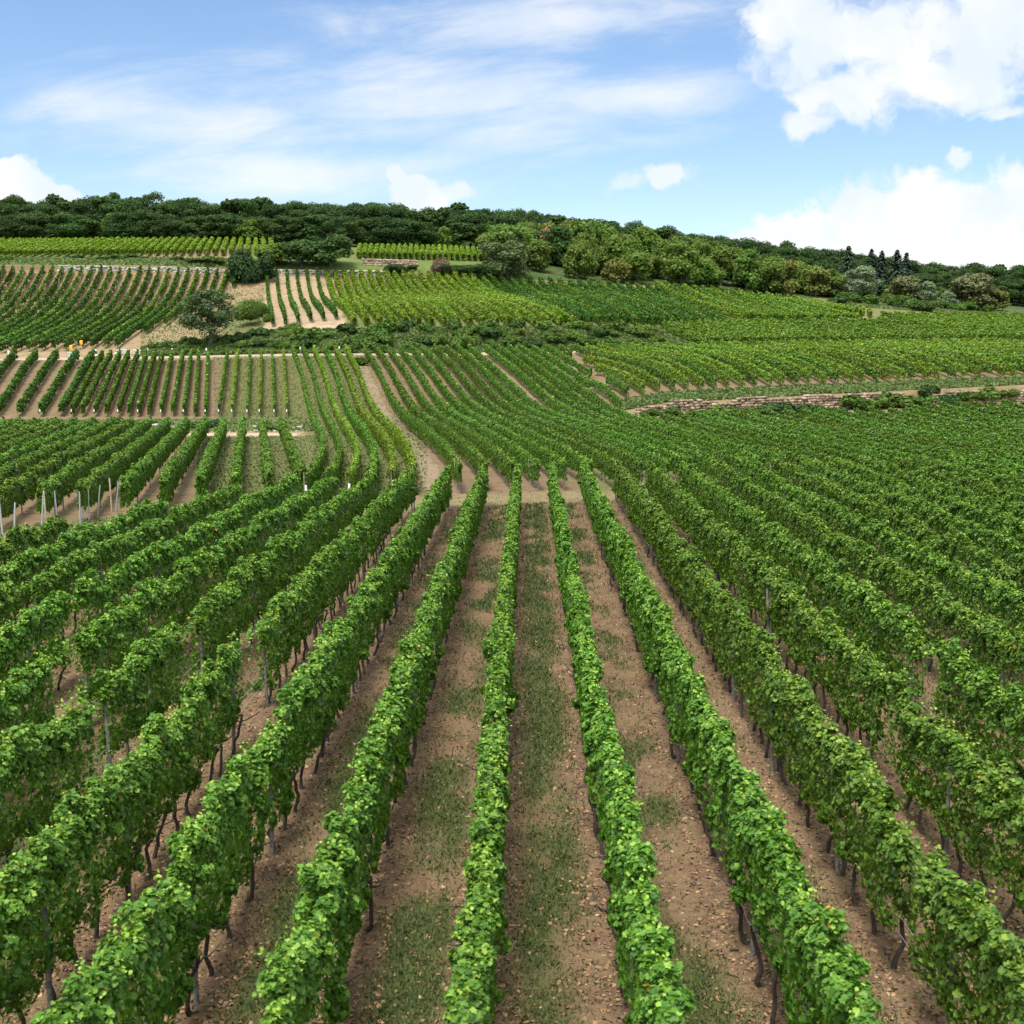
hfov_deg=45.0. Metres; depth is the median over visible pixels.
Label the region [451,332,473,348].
shrub
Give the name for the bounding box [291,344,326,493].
vine row
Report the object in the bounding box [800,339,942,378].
vine row
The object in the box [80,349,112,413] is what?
vine row
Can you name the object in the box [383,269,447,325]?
vine row
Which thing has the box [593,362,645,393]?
vine row
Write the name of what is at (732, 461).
vine row
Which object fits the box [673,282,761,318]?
vine row
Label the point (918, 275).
broadleaf tree
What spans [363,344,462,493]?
vine row
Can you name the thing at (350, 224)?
broadleaf tree
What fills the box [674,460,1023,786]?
vine row
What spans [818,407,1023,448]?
vine row
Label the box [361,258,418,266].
terrace wall
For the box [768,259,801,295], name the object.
broadleaf tree
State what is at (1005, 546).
vine row
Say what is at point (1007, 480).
vine row
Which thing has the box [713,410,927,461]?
vine row
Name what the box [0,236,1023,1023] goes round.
ground
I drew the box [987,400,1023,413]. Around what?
vine row
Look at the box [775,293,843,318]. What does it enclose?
vine row
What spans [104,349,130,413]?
vine row
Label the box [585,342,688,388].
vine row
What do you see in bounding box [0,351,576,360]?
dirt road
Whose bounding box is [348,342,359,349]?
shrub
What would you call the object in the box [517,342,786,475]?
vine row
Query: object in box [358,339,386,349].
shrub
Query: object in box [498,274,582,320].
vine row
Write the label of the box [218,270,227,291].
vine row
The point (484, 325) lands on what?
shrub
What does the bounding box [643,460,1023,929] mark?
vine row
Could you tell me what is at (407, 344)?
shrub
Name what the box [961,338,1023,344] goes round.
vine row
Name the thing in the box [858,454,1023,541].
vine row
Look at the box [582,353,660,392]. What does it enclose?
vine row
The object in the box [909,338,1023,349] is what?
vine row
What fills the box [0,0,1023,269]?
sky
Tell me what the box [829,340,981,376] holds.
vine row
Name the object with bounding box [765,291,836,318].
vine row
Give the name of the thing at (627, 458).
vine row
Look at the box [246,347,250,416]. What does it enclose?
vine row
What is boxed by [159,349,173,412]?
vine row
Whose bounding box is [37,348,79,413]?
vine row
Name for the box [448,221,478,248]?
broadleaf tree
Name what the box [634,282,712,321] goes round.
vine row
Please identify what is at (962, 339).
vine row
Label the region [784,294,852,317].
vine row
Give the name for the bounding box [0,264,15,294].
vine row
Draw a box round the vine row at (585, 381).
[532,345,620,406]
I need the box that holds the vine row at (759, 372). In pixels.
[653,342,772,386]
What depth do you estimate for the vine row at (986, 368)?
175.44 m
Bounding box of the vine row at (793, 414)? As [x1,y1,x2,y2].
[782,408,1023,457]
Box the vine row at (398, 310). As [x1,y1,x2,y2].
[358,270,408,320]
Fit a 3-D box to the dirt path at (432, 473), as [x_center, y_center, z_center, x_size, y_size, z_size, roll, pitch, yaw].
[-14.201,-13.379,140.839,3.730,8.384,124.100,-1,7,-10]
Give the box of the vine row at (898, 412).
[887,407,1023,436]
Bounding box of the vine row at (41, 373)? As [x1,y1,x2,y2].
[16,348,59,412]
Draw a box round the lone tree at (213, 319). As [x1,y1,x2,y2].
[178,288,239,345]
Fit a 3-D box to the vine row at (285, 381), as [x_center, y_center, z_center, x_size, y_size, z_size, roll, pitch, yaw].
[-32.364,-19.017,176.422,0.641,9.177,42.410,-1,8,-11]
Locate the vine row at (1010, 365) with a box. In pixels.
[855,339,1017,375]
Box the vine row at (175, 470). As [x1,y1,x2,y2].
[156,416,208,502]
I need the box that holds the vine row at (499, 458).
[386,344,514,484]
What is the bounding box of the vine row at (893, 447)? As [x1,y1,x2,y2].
[733,410,955,461]
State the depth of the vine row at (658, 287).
257.19 m
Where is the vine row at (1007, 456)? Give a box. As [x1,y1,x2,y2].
[999,450,1023,467]
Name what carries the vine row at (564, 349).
on the ground at (184, 492)
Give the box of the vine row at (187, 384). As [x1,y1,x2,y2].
[181,349,192,413]
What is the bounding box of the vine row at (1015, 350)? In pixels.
[901,338,1023,352]
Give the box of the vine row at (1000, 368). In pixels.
[847,339,1007,375]
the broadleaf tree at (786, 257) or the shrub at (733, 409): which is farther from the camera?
the broadleaf tree at (786, 257)
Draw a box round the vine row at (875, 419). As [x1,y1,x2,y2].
[834,408,1023,443]
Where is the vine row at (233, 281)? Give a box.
[231,275,235,286]
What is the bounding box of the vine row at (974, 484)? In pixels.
[886,454,1023,517]
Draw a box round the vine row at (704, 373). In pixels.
[609,343,716,388]
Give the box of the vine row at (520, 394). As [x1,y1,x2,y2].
[467,344,691,480]
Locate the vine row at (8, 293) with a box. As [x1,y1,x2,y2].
[0,264,24,307]
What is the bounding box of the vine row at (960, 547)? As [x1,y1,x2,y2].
[770,454,1023,629]
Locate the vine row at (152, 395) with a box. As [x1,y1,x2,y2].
[147,349,164,414]
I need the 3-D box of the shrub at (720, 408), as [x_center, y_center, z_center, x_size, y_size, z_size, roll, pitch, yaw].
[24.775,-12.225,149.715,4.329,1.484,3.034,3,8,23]
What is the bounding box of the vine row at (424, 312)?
[375,269,435,324]
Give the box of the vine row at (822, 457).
[658,411,844,466]
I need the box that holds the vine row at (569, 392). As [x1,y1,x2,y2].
[507,343,766,469]
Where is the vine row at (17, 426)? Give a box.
[0,417,41,435]
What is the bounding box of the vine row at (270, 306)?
[265,268,274,323]
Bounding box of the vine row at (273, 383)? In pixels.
[270,348,275,417]
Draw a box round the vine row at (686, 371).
[597,343,704,386]
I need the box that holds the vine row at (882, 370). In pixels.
[756,340,890,379]
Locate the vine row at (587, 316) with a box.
[508,274,592,323]
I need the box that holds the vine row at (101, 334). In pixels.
[89,267,160,346]
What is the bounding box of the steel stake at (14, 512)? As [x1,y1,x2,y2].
[14,502,15,524]
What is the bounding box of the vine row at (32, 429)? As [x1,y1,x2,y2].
[0,416,60,444]
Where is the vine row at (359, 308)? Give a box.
[333,268,370,324]
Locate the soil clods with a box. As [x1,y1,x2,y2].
[12,565,1022,1023]
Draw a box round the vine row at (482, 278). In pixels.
[479,272,564,321]
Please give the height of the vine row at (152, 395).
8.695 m
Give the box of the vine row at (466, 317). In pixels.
[400,270,473,324]
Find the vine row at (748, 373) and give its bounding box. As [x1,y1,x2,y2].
[641,342,757,385]
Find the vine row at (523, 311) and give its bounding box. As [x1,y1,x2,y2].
[443,270,538,324]
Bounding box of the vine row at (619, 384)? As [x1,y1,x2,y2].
[605,373,629,397]
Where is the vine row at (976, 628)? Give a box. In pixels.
[708,456,1023,729]
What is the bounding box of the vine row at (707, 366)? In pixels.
[620,342,729,385]
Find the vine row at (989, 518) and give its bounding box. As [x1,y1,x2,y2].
[827,455,1023,568]
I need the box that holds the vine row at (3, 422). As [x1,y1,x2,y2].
[0,416,23,430]
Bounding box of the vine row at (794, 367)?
[688,341,811,382]
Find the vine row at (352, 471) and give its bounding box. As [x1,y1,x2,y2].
[312,344,360,488]
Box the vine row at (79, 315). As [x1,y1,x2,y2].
[25,266,112,349]
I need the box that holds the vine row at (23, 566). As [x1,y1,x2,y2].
[0,498,169,633]
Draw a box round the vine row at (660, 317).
[586,279,666,325]
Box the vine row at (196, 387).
[193,348,200,413]
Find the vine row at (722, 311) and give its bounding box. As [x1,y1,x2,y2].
[654,280,746,318]
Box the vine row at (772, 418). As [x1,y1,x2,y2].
[749,410,974,460]
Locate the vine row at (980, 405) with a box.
[969,399,1023,417]
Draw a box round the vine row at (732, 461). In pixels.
[495,342,739,475]
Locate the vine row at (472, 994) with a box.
[442,462,530,1023]
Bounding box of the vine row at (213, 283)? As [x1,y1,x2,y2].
[202,267,218,302]
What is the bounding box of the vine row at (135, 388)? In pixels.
[127,349,147,413]
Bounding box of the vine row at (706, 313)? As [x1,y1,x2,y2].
[645,283,721,321]
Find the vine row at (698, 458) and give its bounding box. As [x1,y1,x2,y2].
[484,344,717,477]
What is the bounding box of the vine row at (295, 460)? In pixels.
[277,415,308,491]
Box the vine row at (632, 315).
[557,277,639,325]
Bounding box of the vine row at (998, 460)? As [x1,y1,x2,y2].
[972,449,1023,477]
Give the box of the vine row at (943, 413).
[911,403,1023,427]
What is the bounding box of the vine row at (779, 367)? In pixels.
[677,341,800,383]
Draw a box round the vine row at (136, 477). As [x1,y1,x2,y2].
[119,416,190,508]
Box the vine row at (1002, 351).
[881,338,1023,358]
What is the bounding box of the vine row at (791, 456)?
[639,412,818,467]
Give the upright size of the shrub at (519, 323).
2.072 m
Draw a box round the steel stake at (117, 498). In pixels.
[115,482,118,512]
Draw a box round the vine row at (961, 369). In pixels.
[820,338,967,376]
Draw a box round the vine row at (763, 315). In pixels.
[681,283,768,319]
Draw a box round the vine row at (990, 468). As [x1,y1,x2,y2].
[943,450,1023,480]
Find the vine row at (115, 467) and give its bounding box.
[75,416,171,522]
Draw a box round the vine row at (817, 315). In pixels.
[747,290,821,319]
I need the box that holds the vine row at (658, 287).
[655,283,731,321]
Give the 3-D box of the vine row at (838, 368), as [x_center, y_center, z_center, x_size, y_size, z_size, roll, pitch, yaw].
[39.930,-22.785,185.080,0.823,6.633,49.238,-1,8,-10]
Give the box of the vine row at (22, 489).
[0,416,134,517]
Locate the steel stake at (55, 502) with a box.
[54,490,57,518]
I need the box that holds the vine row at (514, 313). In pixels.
[434,271,524,319]
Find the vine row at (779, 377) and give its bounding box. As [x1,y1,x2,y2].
[665,341,784,383]
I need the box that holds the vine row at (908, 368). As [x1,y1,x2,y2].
[777,340,916,377]
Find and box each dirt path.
[187,433,302,435]
[354,356,439,489]
[473,356,533,399]
[572,367,597,391]
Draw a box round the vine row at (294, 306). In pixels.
[285,268,300,322]
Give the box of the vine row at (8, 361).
[0,348,18,378]
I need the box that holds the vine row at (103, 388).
[92,348,121,413]
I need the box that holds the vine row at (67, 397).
[57,348,95,412]
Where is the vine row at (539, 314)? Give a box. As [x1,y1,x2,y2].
[451,270,550,320]
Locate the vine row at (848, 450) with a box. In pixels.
[696,410,898,464]
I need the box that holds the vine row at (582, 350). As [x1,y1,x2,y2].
[573,342,675,391]
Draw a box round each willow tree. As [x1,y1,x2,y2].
[835,265,884,294]
[912,281,938,300]
[937,291,957,303]
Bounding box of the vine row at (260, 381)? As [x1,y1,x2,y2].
[258,348,262,416]
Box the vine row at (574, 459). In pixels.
[421,344,593,478]
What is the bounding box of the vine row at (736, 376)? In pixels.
[630,342,745,387]
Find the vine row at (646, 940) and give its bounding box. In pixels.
[546,461,696,1023]
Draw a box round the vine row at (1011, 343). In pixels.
[933,337,1023,346]
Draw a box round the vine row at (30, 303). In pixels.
[0,265,54,327]
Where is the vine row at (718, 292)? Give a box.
[710,285,791,320]
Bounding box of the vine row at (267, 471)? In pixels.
[259,415,274,488]
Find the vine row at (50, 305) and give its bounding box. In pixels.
[0,267,73,340]
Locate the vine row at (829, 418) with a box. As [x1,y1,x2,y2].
[802,408,1023,452]
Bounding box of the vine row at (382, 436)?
[334,344,397,488]
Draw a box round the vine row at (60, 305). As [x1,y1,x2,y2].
[0,266,82,341]
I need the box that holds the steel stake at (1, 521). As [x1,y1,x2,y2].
[0,505,3,535]
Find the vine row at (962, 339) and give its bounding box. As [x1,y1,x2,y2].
[952,337,1023,343]
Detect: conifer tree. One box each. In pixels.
[834,246,859,285]
[864,249,882,294]
[874,250,890,295]
[878,249,909,293]
[900,252,913,276]
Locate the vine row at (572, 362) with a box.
[545,344,591,377]
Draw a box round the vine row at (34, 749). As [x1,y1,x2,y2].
[0,468,378,865]
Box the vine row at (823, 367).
[709,341,839,381]
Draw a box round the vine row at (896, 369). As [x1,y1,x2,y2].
[769,340,905,380]
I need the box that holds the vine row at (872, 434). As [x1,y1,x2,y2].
[766,408,998,458]
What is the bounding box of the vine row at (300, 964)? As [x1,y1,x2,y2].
[252,464,489,1023]
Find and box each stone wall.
[57,265,225,273]
[264,269,382,275]
[634,392,903,415]
[931,390,1023,404]
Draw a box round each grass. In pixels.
[0,256,1023,579]
[0,498,1023,1023]
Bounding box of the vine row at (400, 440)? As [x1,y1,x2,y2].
[343,343,417,484]
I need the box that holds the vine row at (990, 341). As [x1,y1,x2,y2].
[968,338,1019,343]
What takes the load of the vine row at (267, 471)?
on the ground at (184, 492)
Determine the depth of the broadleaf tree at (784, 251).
360.38 m
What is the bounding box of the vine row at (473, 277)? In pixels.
[468,270,576,321]
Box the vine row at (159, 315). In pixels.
[143,266,189,332]
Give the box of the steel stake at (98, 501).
[97,485,100,516]
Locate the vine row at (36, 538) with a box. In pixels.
[0,514,69,592]
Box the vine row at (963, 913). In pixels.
[611,460,1023,1023]
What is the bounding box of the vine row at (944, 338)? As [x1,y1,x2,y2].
[942,337,1022,344]
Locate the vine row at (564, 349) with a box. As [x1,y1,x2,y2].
[559,344,572,357]
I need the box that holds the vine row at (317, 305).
[305,267,325,318]
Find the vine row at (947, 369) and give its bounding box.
[813,339,956,378]
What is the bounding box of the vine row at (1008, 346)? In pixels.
[920,338,1023,348]
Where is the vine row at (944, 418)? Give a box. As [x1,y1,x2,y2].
[903,406,1023,433]
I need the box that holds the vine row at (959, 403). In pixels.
[954,400,1023,419]
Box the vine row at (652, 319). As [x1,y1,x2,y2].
[576,279,658,325]
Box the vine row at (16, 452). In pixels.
[0,416,97,476]
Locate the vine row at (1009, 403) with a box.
[1001,398,1023,408]
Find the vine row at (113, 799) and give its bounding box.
[0,468,418,1023]
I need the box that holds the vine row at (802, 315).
[729,287,806,320]
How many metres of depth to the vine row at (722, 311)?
260.71 m
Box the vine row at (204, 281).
[183,267,209,314]
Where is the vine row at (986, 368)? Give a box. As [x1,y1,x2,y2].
[839,340,992,375]
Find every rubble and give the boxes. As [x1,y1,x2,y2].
[114,348,140,354]
[253,425,302,431]
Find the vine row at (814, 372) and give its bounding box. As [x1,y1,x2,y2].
[700,341,826,382]
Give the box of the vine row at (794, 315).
[719,286,798,319]
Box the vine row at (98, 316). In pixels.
[51,267,131,347]
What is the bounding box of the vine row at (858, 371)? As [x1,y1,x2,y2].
[733,340,865,381]
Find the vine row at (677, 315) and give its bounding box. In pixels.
[606,280,685,321]
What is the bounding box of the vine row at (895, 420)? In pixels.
[853,407,1023,441]
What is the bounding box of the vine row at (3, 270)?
[0,264,5,280]
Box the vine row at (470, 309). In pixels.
[409,269,485,322]
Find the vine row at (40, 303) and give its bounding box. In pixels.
[0,266,63,332]
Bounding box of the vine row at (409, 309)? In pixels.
[367,269,421,323]
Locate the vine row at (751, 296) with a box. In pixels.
[738,289,814,317]
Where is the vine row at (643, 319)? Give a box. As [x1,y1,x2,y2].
[567,278,648,324]
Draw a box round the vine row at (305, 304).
[295,268,312,320]
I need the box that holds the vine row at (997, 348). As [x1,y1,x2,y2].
[891,338,1023,355]
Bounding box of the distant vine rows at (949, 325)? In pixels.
[0,236,1023,343]
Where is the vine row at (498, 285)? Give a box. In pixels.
[489,272,573,321]
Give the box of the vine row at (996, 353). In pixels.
[872,337,1023,367]
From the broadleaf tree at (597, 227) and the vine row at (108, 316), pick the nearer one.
the vine row at (108, 316)
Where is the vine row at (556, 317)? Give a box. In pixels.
[460,271,563,324]
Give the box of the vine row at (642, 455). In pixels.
[456,344,670,479]
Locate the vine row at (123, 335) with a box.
[114,266,179,346]
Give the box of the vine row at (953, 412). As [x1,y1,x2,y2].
[922,401,1023,426]
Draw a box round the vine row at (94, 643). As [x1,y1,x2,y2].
[0,471,339,805]
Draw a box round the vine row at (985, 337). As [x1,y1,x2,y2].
[983,336,1021,342]
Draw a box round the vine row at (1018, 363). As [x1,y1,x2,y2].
[865,337,1023,372]
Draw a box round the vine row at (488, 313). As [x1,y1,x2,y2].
[418,270,499,324]
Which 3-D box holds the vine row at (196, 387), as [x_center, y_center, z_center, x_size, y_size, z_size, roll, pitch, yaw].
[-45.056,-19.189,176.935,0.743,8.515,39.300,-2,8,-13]
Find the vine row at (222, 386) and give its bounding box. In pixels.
[217,348,228,413]
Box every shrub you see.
[0,255,12,257]
[68,254,84,257]
[94,254,123,258]
[107,417,124,424]
[122,253,139,257]
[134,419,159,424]
[147,342,162,348]
[155,342,168,346]
[158,340,176,347]
[169,256,183,259]
[178,345,200,352]
[180,336,196,340]
[183,258,202,261]
[185,337,206,344]
[190,420,218,427]
[202,256,216,262]
[202,335,219,341]
[207,257,224,262]
[209,345,223,350]
[222,337,233,343]
[223,334,243,340]
[234,340,254,346]
[235,331,251,337]
[249,328,268,335]
[252,338,272,345]
[254,424,277,429]
[256,326,274,332]
[273,341,282,348]
[276,322,295,329]
[276,340,300,349]
[282,323,304,336]
[289,327,323,340]
[299,338,315,347]
[321,331,333,336]
[323,339,334,349]
[335,342,343,347]
[336,322,357,332]
[341,333,360,343]
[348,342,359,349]
[355,356,369,364]
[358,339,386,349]
[366,319,394,331]
[368,326,379,335]
[368,328,393,343]
[377,318,401,330]
[382,264,416,271]
[398,319,415,331]
[404,341,420,348]
[412,336,431,344]
[417,322,436,331]
[430,258,452,272]
[431,332,447,344]
[439,263,472,272]
[446,319,461,329]
[451,328,472,335]
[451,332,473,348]
[467,264,494,274]
[470,318,500,331]
[472,336,480,346]
[478,327,500,337]
[489,342,504,347]
[499,327,512,337]
[502,321,515,326]
[502,335,519,345]
[509,318,525,327]
[514,328,525,334]
[519,337,535,343]
[523,339,542,346]
[534,319,551,328]
[540,331,553,340]
[549,334,570,343]
[550,328,562,332]
[560,331,572,338]
[565,320,584,328]
[571,331,587,342]
[576,335,610,346]
[581,322,591,328]
[588,326,609,336]
[601,319,626,329]
[602,336,625,344]
[609,330,619,336]
[624,327,634,334]
[625,339,641,344]
[631,324,649,334]
[634,327,655,336]
[645,409,658,415]
[649,325,659,331]
[649,335,664,341]
[664,406,681,415]
[684,409,704,416]
[702,405,732,415]
[723,406,749,414]
[744,405,767,413]
[758,401,795,414]
[784,403,812,413]
[812,404,826,412]
[826,407,847,411]
[828,296,847,303]
[835,291,848,297]
[835,291,857,297]
[839,394,875,410]
[848,294,862,302]
[862,295,879,303]
[869,397,893,408]
[878,391,918,402]
[879,293,894,302]
[886,297,900,305]
[886,297,907,302]
[892,303,906,306]
[892,395,917,407]
[895,294,918,301]
[901,300,916,308]
[910,302,935,310]
[915,395,937,404]
[916,300,934,304]
[934,300,948,307]
[939,390,966,404]
[945,303,956,309]
[954,303,966,310]
[957,300,975,307]
[957,390,973,401]
[971,304,994,311]
[972,386,1000,399]
[1000,389,1020,397]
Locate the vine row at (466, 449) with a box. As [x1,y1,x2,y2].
[374,345,489,485]
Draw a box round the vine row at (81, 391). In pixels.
[69,350,104,414]
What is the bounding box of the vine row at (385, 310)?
[350,268,395,318]
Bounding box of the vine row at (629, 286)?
[625,281,703,320]
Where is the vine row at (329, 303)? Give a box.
[315,267,337,318]
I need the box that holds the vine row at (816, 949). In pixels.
[577,461,886,1023]
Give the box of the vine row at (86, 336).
[76,266,151,346]
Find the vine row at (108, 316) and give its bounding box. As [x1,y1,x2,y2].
[63,264,141,348]
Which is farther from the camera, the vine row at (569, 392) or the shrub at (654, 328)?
the shrub at (654, 328)
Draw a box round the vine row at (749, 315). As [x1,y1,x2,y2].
[664,280,753,319]
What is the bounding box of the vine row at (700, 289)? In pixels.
[691,284,776,318]
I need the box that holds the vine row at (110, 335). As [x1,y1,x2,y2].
[102,268,170,347]
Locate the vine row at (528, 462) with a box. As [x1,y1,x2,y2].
[398,344,541,490]
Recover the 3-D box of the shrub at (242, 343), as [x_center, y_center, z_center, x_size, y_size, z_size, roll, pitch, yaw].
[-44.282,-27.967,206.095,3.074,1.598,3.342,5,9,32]
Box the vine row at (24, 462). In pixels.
[0,415,115,483]
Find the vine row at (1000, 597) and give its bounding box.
[737,456,1023,679]
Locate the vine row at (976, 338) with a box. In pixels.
[975,337,1022,342]
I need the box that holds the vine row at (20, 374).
[0,348,38,411]
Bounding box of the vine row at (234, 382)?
[230,348,238,416]
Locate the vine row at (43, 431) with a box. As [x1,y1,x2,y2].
[0,417,77,453]
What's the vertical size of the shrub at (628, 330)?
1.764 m
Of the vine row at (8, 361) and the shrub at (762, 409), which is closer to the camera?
the shrub at (762, 409)
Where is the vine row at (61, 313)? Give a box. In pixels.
[0,265,93,351]
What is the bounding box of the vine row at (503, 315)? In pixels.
[426,271,511,324]
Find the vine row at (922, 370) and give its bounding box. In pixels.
[788,339,931,379]
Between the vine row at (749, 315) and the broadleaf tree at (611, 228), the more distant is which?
the broadleaf tree at (611, 228)
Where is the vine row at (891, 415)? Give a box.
[868,406,1023,438]
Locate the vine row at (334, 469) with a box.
[301,344,343,478]
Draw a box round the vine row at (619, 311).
[547,276,629,324]
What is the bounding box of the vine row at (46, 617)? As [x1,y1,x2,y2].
[0,471,298,724]
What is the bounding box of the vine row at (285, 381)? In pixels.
[282,347,288,416]
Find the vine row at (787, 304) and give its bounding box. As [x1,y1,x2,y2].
[756,291,829,321]
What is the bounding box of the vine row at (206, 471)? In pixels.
[194,416,226,497]
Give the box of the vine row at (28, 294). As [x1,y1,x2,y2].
[0,265,44,323]
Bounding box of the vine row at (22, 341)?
[12,265,102,348]
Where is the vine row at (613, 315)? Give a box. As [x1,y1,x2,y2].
[537,277,619,320]
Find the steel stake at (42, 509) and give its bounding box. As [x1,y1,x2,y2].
[41,494,43,523]
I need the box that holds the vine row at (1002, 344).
[925,338,1022,346]
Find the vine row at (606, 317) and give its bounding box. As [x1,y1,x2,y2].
[527,275,610,322]
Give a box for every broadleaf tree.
[0,194,22,210]
[0,202,21,224]
[0,213,38,238]
[2,203,39,215]
[2,214,48,238]
[12,199,34,208]
[25,199,50,212]
[25,211,60,237]
[26,203,58,216]
[42,212,78,238]
[45,193,64,214]
[56,200,81,213]
[60,215,100,237]
[66,197,100,236]
[83,195,110,204]
[87,195,112,236]
[92,198,133,222]
[93,212,114,238]
[103,211,137,238]
[105,192,124,203]
[119,208,154,238]
[123,197,152,217]
[128,212,163,238]
[142,191,164,207]
[146,201,173,234]
[146,213,182,239]
[155,200,184,222]
[168,215,201,239]
[174,198,196,214]
[178,214,227,240]
[179,197,207,216]
[180,200,207,221]
[198,203,225,235]
[210,213,245,242]
[216,198,243,223]
[228,219,265,243]
[236,199,262,226]
[243,216,276,242]
[249,196,272,213]
[254,242,290,264]
[258,204,282,234]
[260,202,281,212]
[260,215,293,242]
[273,204,302,240]
[274,216,310,242]
[279,239,323,266]
[284,200,307,210]
[296,205,322,217]
[299,214,330,241]
[305,206,341,233]
[308,234,354,266]
[313,216,351,241]
[328,203,347,216]
[328,215,367,246]
[341,202,371,231]
[351,217,390,246]
[361,202,384,218]
[369,202,403,216]
[371,215,409,247]
[375,206,407,243]
[389,218,436,248]
[396,208,420,221]
[409,206,434,220]
[413,222,440,248]
[418,209,439,244]
[432,226,454,248]
[433,207,451,231]
[444,214,476,229]
[447,202,468,229]
[448,209,472,217]
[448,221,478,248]
[458,211,487,231]
[463,222,490,246]
[472,208,493,223]
[476,233,492,256]
[476,240,532,278]
[484,223,519,260]
[485,214,508,224]
[485,225,493,231]
[492,208,517,223]
[505,213,530,225]
[506,224,525,259]
[510,208,525,217]
[511,224,543,261]
[514,221,534,229]
[521,239,552,270]
[523,212,554,218]
[526,228,537,233]
[527,214,548,226]
[530,230,553,262]
[534,220,554,230]
[537,226,553,262]
[546,215,566,224]
[549,226,573,264]
[550,224,573,266]
[557,218,574,225]
[559,219,573,228]
[560,242,599,278]
[564,231,595,274]
[566,243,604,269]
[570,219,593,237]
[583,218,607,222]
[588,220,601,224]
[591,222,607,244]
[591,247,628,274]
[596,228,611,247]
[599,220,618,232]
[600,224,620,238]
[600,233,636,278]
[600,257,633,281]
[617,226,636,235]
[619,234,640,249]
[622,239,642,252]
[623,257,655,276]
[624,220,643,227]
[625,251,653,283]
[630,225,654,235]
[630,229,657,254]
[644,227,660,238]
[650,254,667,277]
[654,227,673,239]
[654,238,668,248]
[654,248,667,266]
[660,240,703,284]
[663,224,676,232]
[668,234,682,242]
[673,232,686,236]
[677,235,694,247]
[681,238,692,244]
[691,237,704,241]
[693,233,712,239]
[693,240,718,281]
[693,257,726,286]
[710,241,731,260]
[713,243,733,285]
[714,235,736,244]
[718,238,734,246]
[729,246,743,278]
[729,259,744,287]
[730,237,756,246]
[732,247,761,291]
[735,240,770,255]
[749,261,785,293]
[759,240,779,252]
[760,246,778,254]
[760,252,780,258]
[762,256,785,262]
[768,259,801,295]
[776,245,803,258]
[778,240,795,247]
[779,255,800,262]
[786,268,806,291]
[788,246,811,258]
[796,257,814,266]
[798,263,812,289]
[801,266,831,296]
[802,246,818,256]
[808,249,836,265]
[812,258,831,269]
[817,276,849,297]
[819,262,856,278]
[822,268,838,278]
[829,255,852,265]
[831,248,851,260]
[853,253,866,261]
[853,258,868,266]
[858,286,877,296]
[874,258,902,271]
[878,268,893,283]
[881,285,890,296]
[884,275,921,299]
[908,260,922,274]
[910,272,925,282]
[918,267,941,281]
[919,274,948,295]
[920,266,952,283]
[927,261,949,271]
[937,288,947,300]
[938,276,959,294]
[941,265,959,272]
[944,268,973,282]
[945,272,997,305]
[962,262,988,268]
[966,266,993,274]
[974,278,999,294]
[983,265,1010,286]
[986,289,1010,309]
[993,264,1006,269]
[994,280,1022,301]
[1002,268,1023,301]
[1003,281,1023,305]
[1005,266,1023,278]
[1009,265,1022,271]
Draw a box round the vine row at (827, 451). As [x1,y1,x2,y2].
[678,411,869,465]
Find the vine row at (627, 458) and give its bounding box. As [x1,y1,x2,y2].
[445,344,643,485]
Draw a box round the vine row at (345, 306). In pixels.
[324,268,357,324]
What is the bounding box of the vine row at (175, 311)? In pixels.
[163,268,198,323]
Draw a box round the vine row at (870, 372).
[744,340,880,382]
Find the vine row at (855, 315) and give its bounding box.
[793,294,859,318]
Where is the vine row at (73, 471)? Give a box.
[35,416,152,513]
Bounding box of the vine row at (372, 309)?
[341,269,382,324]
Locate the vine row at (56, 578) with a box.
[0,482,242,677]
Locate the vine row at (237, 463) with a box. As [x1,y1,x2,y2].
[228,415,246,490]
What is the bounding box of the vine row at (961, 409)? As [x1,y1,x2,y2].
[940,400,1023,423]
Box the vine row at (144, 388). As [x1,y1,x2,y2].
[136,348,156,414]
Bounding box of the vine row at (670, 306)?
[616,280,693,320]
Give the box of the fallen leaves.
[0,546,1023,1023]
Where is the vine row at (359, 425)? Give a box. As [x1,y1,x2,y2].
[323,345,379,487]
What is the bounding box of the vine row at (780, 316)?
[701,285,784,321]
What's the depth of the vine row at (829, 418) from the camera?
115.22 m
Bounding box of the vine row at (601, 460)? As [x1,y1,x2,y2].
[433,344,616,482]
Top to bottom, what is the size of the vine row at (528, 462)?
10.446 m
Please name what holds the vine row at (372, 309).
on the ground at (184, 492)
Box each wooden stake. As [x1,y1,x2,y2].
[43,490,46,521]
[109,478,112,511]
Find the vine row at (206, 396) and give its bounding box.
[203,348,209,414]
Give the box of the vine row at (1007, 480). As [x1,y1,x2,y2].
[916,451,1023,492]
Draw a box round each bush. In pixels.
[225,247,275,283]
[234,299,270,322]
[257,300,269,315]
[918,384,940,396]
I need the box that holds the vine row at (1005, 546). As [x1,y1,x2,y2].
[799,456,1023,591]
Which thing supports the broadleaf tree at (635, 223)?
on the ground at (184, 492)
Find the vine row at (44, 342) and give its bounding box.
[37,267,121,348]
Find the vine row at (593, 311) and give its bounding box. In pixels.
[517,275,602,323]
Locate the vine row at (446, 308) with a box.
[391,269,460,320]
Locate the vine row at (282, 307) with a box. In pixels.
[274,267,287,324]
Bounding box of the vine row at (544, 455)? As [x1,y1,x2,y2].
[409,343,567,490]
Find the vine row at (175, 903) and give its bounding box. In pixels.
[29,464,452,1023]
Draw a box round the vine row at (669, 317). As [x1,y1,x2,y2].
[596,280,676,321]
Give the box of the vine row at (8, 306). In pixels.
[0,265,34,317]
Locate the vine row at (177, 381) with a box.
[170,349,184,414]
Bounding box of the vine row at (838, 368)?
[721,339,853,383]
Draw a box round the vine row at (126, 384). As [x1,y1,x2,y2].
[117,348,139,413]
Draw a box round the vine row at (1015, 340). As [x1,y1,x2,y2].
[991,336,1023,341]

